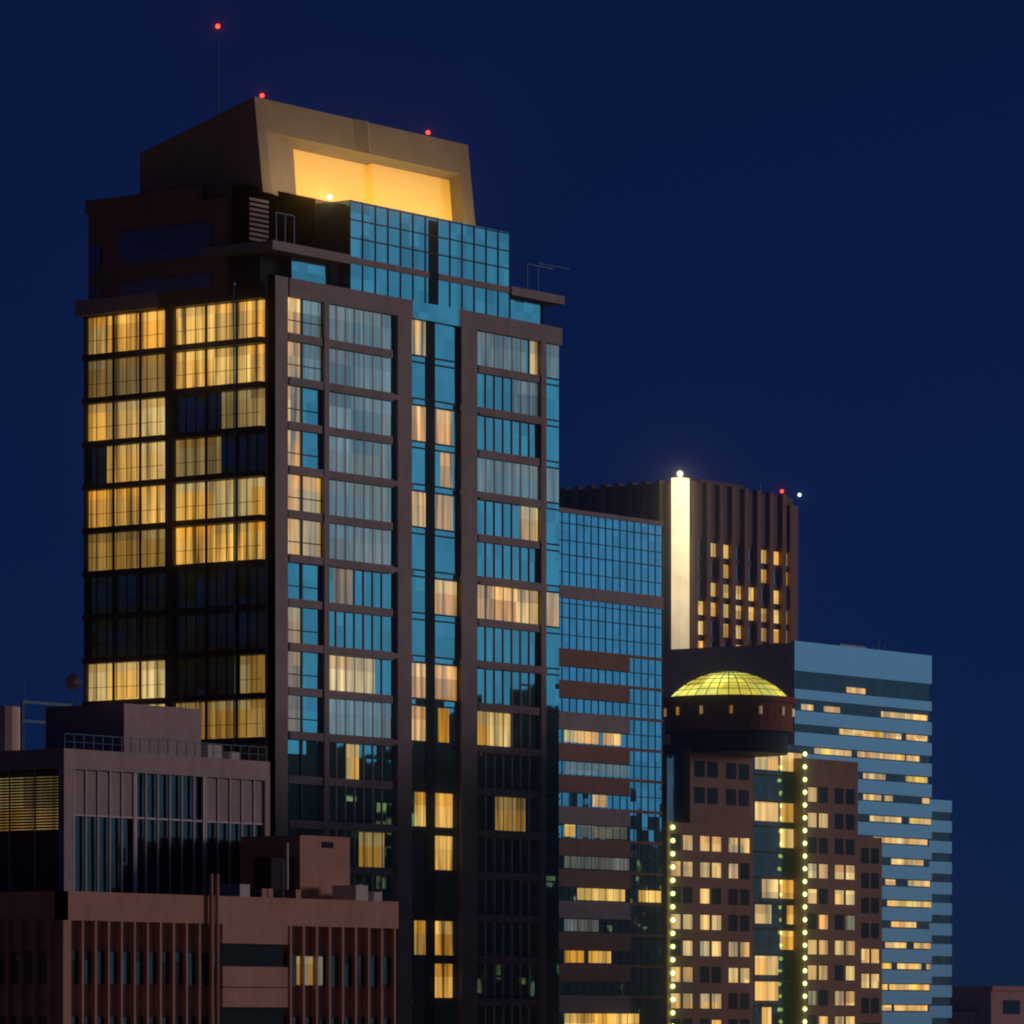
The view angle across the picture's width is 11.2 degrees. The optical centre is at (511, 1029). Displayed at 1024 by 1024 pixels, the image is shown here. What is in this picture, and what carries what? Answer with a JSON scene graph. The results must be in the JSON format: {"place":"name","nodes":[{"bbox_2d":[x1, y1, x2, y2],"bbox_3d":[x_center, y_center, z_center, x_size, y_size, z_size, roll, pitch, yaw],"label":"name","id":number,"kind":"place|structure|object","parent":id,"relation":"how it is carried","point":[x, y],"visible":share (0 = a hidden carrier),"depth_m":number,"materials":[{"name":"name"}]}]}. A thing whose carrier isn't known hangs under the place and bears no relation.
{"place":"outdoors","nodes":[
{"label":"outdoors","id":0,"kind":"place"},
{"bbox_2d":[0,674,80,750],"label":"building dish","id":1,"kind":"object","parent":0,"point":[9,728],"visible":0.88,"depth_m":371.46,"materials":[{"name":"black metal"}]},
{"bbox_2d":[254,858,293,897],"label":"door","id":2,"kind":"structure","parent":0,"point":[267,873],"depth_m":343.52,"materials":[{"name":"black metal"}]},
{"bbox_2d":[219,842,333,1023],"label":"windows","id":3,"kind":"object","parent":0,"point":[257,955],"visible":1,"depth_m":326.79,"materials":[{"name":"black glass"}]},
{"bbox_2d":[281,862,283,897],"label":"pipe","id":4,"kind":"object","parent":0,"point":[282,879],"visible":0.65,"depth_m":342.61,"materials":[{"name":"grey metal"}]},
{"bbox_2d":[284,843,288,889],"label":"pipe","id":5,"kind":"object","parent":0,"point":[286,866],"visible":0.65,"depth_m":342.91,"materials":[{"name":"grey metal"}]},
{"bbox_2d":[89,28,568,1023],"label":"tower","id":6,"kind":"structure","parent":0,"point":[333,234],"depth_m":410.07,"materials":[{"name":"blue glass"}]},
{"bbox_2d":[233,282,234,751],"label":"column","id":7,"kind":"structure","parent":6,"relation":"attached to","point":[233,516],"depth_m":396.50,"materials":[{"name":"black metal"}]},
{"bbox_2d":[216,24,429,133],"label":"tower lamp","id":8,"kind":"object","parent":6,"relation":"attached to","point":[262,95],"visible":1,"depth_m":405.33,"materials":[{"name":"red glass"}]},
{"bbox_2d":[303,300,558,737],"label":"curtained window","id":9,"kind":"structure","parent":6,"relation":"attached to","point":[311,314],"depth_m":404.97,"materials":[{"name":"grey fabric"}]},
{"bbox_2d":[335,305,529,1023],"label":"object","id":10,"kind":"object","parent":6,"relation":"attached to","point":[485,639],"visible":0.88,"depth_m":417.27,"materials":[{"name":"brown"}]},
{"bbox_2d":[230,220,543,1023],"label":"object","id":11,"kind":"object","parent":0,"point":[250,272],"visible":0.8,"depth_m":411.23,"materials":[{"name":"black metal"}]},
{"bbox_2d":[0,0,1023,985],"label":"sky","id":12,"kind":"structure","parent":0,"point":[788,234],"materials":[{"name":"blue"}]},
{"bbox_2d":[663,694,795,821],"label":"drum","id":13,"kind":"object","parent":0,"point":[717,715],"depth_m":773.62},
{"bbox_2d":[671,673,785,696],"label":"glass dome","id":14,"kind":"structure","parent":13,"relation":"on","point":[733,688],"depth_m":775.98,"materials":[{"name":"yellow glass"}]},
{"bbox_2d":[674,671,784,695],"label":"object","id":15,"kind":"object","parent":14,"relation":"attached to","point":[728,674],"visible":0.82,"depth_m":776.95,"materials":[{"name":"yellow glass"}]},
{"bbox_2d":[670,730,878,1023],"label":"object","id":16,"kind":"object","parent":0,"point":[759,743],"visible":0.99,"depth_m":782.30,"materials":[{"name":"black glass"}]},
{"bbox_2d":[663,641,951,1023],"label":"concrete building","id":17,"kind":"structure","parent":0,"point":[854,661],"depth_m":969.86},
{"bbox_2d":[68,644,865,900],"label":"rooftop equipment","id":18,"kind":"object","parent":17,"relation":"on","point":[351,892],"visible":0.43,"depth_m":345.60,"materials":[{"name":"grey metal"}]},
{"bbox_2d":[741,484,884,649],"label":"rooftop equipment","id":19,"kind":"object","parent":17,"relation":"on","point":[877,638],"visible":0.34,"depth_m":991.41,"materials":[{"name":"grey metal"}]},
{"bbox_2d":[793,671,949,1023],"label":"window band","id":20,"kind":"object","parent":17,"relation":"on","point":[870,686],"visible":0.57,"depth_m":972.21,"materials":[{"name":"blue glass"}]},
{"bbox_2d":[801,687,930,1010],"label":"lit windows","id":21,"kind":"structure","parent":20,"relation":"attached to","point":[887,839],"depth_m":973.24,"materials":[{"name":"yellow glass"}]},
{"label":"ground","id":22,"kind":"structure","parent":0,"visible":0},
{"bbox_2d":[0,835,398,1023],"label":"building","id":23,"kind":"structure","parent":22,"relation":"on","point":[307,915],"depth_m":323.17,"materials":[{"name":"brown concrete"}]},
{"bbox_2d":[0,951,45,1023],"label":"windows","id":24,"kind":"structure","parent":23,"relation":"attached to","point":[28,969],"depth_m":313.67,"materials":[{"name":"black glass"}]},
{"bbox_2d":[0,769,260,895],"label":"windows","id":25,"kind":"structure","parent":23,"relation":"on","point":[151,845],"depth_m":343.37,"materials":[{"name":"glass"}]},
{"bbox_2d":[0,703,269,890],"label":"building facade","id":26,"kind":"structure","parent":23,"relation":"on","point":[159,723],"depth_m":348.47,"materials":[{"name":"beige concrete"}]},
{"bbox_2d":[0,776,57,830],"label":"window blinds","id":27,"kind":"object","parent":26,"relation":"attached to","point":[29,803],"visible":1,"depth_m":338.01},
{"bbox_2d":[0,771,57,891],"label":"louvres","id":28,"kind":"object","parent":26,"relation":"attached to","point":[38,833],"visible":0.66,"depth_m":337.86,"materials":[{"name":"black metal"}]},
{"bbox_2d":[9,769,263,894],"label":"building mullion","id":29,"kind":"object","parent":26,"relation":"attached to","point":[134,818],"visible":0.68,"depth_m":343.32},
{"bbox_2d":[21,676,266,760],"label":"rooftop railing","id":30,"kind":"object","parent":26,"relation":"on","point":[23,703],"visible":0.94,"depth_m":351.15,"materials":[{"name":"metal"}]},
{"bbox_2d":[75,770,262,822],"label":"window blinds","id":31,"kind":"object","parent":26,"relation":"attached to","point":[129,792],"visible":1,"depth_m":341.27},
{"bbox_2d":[71,951,390,1023],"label":"windows","id":32,"kind":"structure","parent":23,"relation":"attached to","point":[204,970],"depth_m":321.31,"materials":[{"name":"glass"}]},
{"bbox_2d":[297,956,322,984],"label":"lit windows","id":33,"kind":"structure","parent":23,"relation":"attached to","point":[308,970],"depth_m":331.51,"materials":[{"name":"yellow glass"}]},
{"bbox_2d":[75,240,564,1023],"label":"building facade","id":34,"kind":"structure","parent":22,"relation":"on","point":[279,380],"depth_m":407.86,"materials":[{"name":"brown concrete"}]},
{"bbox_2d":[82,292,264,751],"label":"window frames","id":35,"kind":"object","parent":34,"relation":"attached to","point":[170,524],"depth_m":400.99,"materials":[{"name":"black metal"}]},
{"bbox_2d":[85,185,328,303],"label":"wall","id":36,"kind":"structure","parent":34,"relation":"on","point":[224,211],"depth_m":401.61,"materials":[{"name":"brown concrete"}]},
{"bbox_2d":[140,96,475,225],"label":"rooftop crown","id":37,"kind":"object","parent":36,"relation":"on","point":[254,141],"visible":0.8,"depth_m":404.15},
{"bbox_2d":[293,149,451,220],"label":"illuminated panel","id":38,"kind":"structure","parent":37,"relation":"attached to","point":[320,177],"depth_m":412.29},
{"bbox_2d":[248,197,268,240],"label":"louver vent","id":39,"kind":"object","parent":34,"relation":"attached to","point":[258,220],"visible":0.96,"depth_m":398.83,"materials":[{"name":"grey metal"}]},
{"bbox_2d":[82,200,559,1006],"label":"window mullions","id":40,"kind":"object","parent":34,"relation":"attached to","point":[300,454],"visible":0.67,"depth_m":403.43,"materials":[{"name":"grey metal"}]},
{"bbox_2d":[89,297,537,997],"bbox_3d":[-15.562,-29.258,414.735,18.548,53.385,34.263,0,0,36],"label":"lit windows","id":41,"kind":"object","parent":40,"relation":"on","point":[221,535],"visible":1,"depth_m":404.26,"materials":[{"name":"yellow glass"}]},
{"bbox_2d":[89,341,558,867],"bbox_3d":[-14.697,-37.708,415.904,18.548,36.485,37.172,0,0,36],"label":"lit windows","id":42,"kind":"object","parent":34,"relation":"on","point":[311,490],"visible":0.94,"depth_m":403.25,"materials":[{"name":"yellow glass"}]},
{"bbox_2d":[559,512,661,1023],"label":"building glass","id":43,"kind":"object","parent":22,"relation":"on","point":[613,646],"visible":0.11,"depth_m":634.51,"materials":[{"name":"blue glass"}]},
{"bbox_2d":[559,648,662,998],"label":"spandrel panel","id":44,"kind":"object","parent":43,"relation":"attached to","point":[593,785],"visible":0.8,"depth_m":628.94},
{"bbox_2d":[559,512,662,1023],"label":"building mullion","id":45,"kind":"object","parent":43,"relation":"attached to","point":[641,673],"visible":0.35,"depth_m":634.03,"materials":[{"name":"grey metal"}]},
{"bbox_2d":[565,761,628,931],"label":"windows","id":46,"kind":"structure","parent":45,"relation":"attached to","point":[600,831],"depth_m":628.70,"materials":[{"name":"grey glass"}]},
{"bbox_2d":[565,730,660,1023],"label":"lit windows","id":47,"kind":"structure","parent":45,"relation":"attached to","point":[600,894],"depth_m":629.20,"materials":[{"name":"yellow glass"}]},
{"bbox_2d":[559,507,663,1012],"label":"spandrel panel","id":48,"kind":"object","parent":43,"relation":"attached to","point":[592,909],"visible":0.36,"depth_m":628.77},
{"bbox_2d":[559,480,792,649],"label":"office tower","id":49,"kind":"structure","parent":22,"relation":"on","point":[646,500],"depth_m":1050.66,"materials":[{"name":"brown concrete"}]},
{"bbox_2d":[665,479,744,490],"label":"roof parapet","id":50,"kind":"structure","parent":49,"relation":"on","point":[714,483],"depth_m":1068.32,"materials":[{"name":"brown concrete"}]},
{"bbox_2d":[671,477,688,648],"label":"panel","id":51,"kind":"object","parent":22,"relation":"on","point":[679,562],"visible":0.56,"depth_m":1039.93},
{"bbox_2d":[664,535,786,649],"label":"windows","id":52,"kind":"structure","parent":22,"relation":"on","point":[667,592],"depth_m":1044.03,"materials":[{"name":"glass"}]},
{"bbox_2d":[689,481,797,647],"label":"vertical fins","id":53,"kind":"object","parent":22,"relation":"on","point":[792,592],"visible":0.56,"depth_m":1058.36,"materials":[{"name":"brown concrete"}]},
{"bbox_2d":[698,543,786,647],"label":"lit windows","id":54,"kind":"structure","parent":53,"relation":"attached to","point":[738,596],"depth_m":1057.78,"materials":[{"name":"yellow glass"}]},
{"bbox_2d":[663,749,881,1023],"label":"building facade","id":55,"kind":"structure","parent":22,"relation":"on","point":[722,819],"depth_m":786.72,"materials":[{"name":"brown concrete"}]},
{"bbox_2d":[663,744,803,1023],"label":"glass windows","id":56,"kind":"structure","parent":55,"relation":"attached to","point":[768,839],"depth_m":796.70,"materials":[{"name":"glass"}]},
{"bbox_2d":[671,752,806,1023],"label":"string lights","id":57,"kind":"object","parent":55,"relation":"attached to","point":[804,906],"visible":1,"depth_m":799.08},
{"bbox_2d":[664,705,854,1004],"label":"windows","id":58,"kind":"structure","parent":55,"relation":"on","point":[850,925],"depth_m":801.30,"materials":[{"name":"glass"}]},
{"bbox_2d":[683,813,854,1008],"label":"lit windows","id":59,"kind":"structure","parent":55,"relation":"attached to","point":[716,919],"depth_m":781.64,"materials":[{"name":"yellow glass"}]},
{"bbox_2d":[671,753,878,1023],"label":"lit windows","id":60,"kind":"structure","parent":55,"relation":"attached to","point":[766,965],"depth_m":796.42,"materials":[{"name":"yellow glass"}]},
{"bbox_2d":[753,750,803,1006],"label":"building slab","id":61,"kind":"structure","parent":55,"relation":"attached to","point":[770,775],"depth_m":796.52,"materials":[{"name":"brown concrete"}]},
{"bbox_2d":[950,986,1023,1023],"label":"building","id":62,"kind":"structure","parent":22,"relation":"on","point":[976,1004],"depth_m":1302.90,"materials":[{"name":"brown concrete"}]},
{"bbox_2d":[1003,1000,1019,1013],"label":"window","id":63,"kind":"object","parent":62,"relation":"attached to","point":[1011,1006],"visible":1,"depth_m":1307.86,"materials":[{"name":"blue glass"}]}
]}

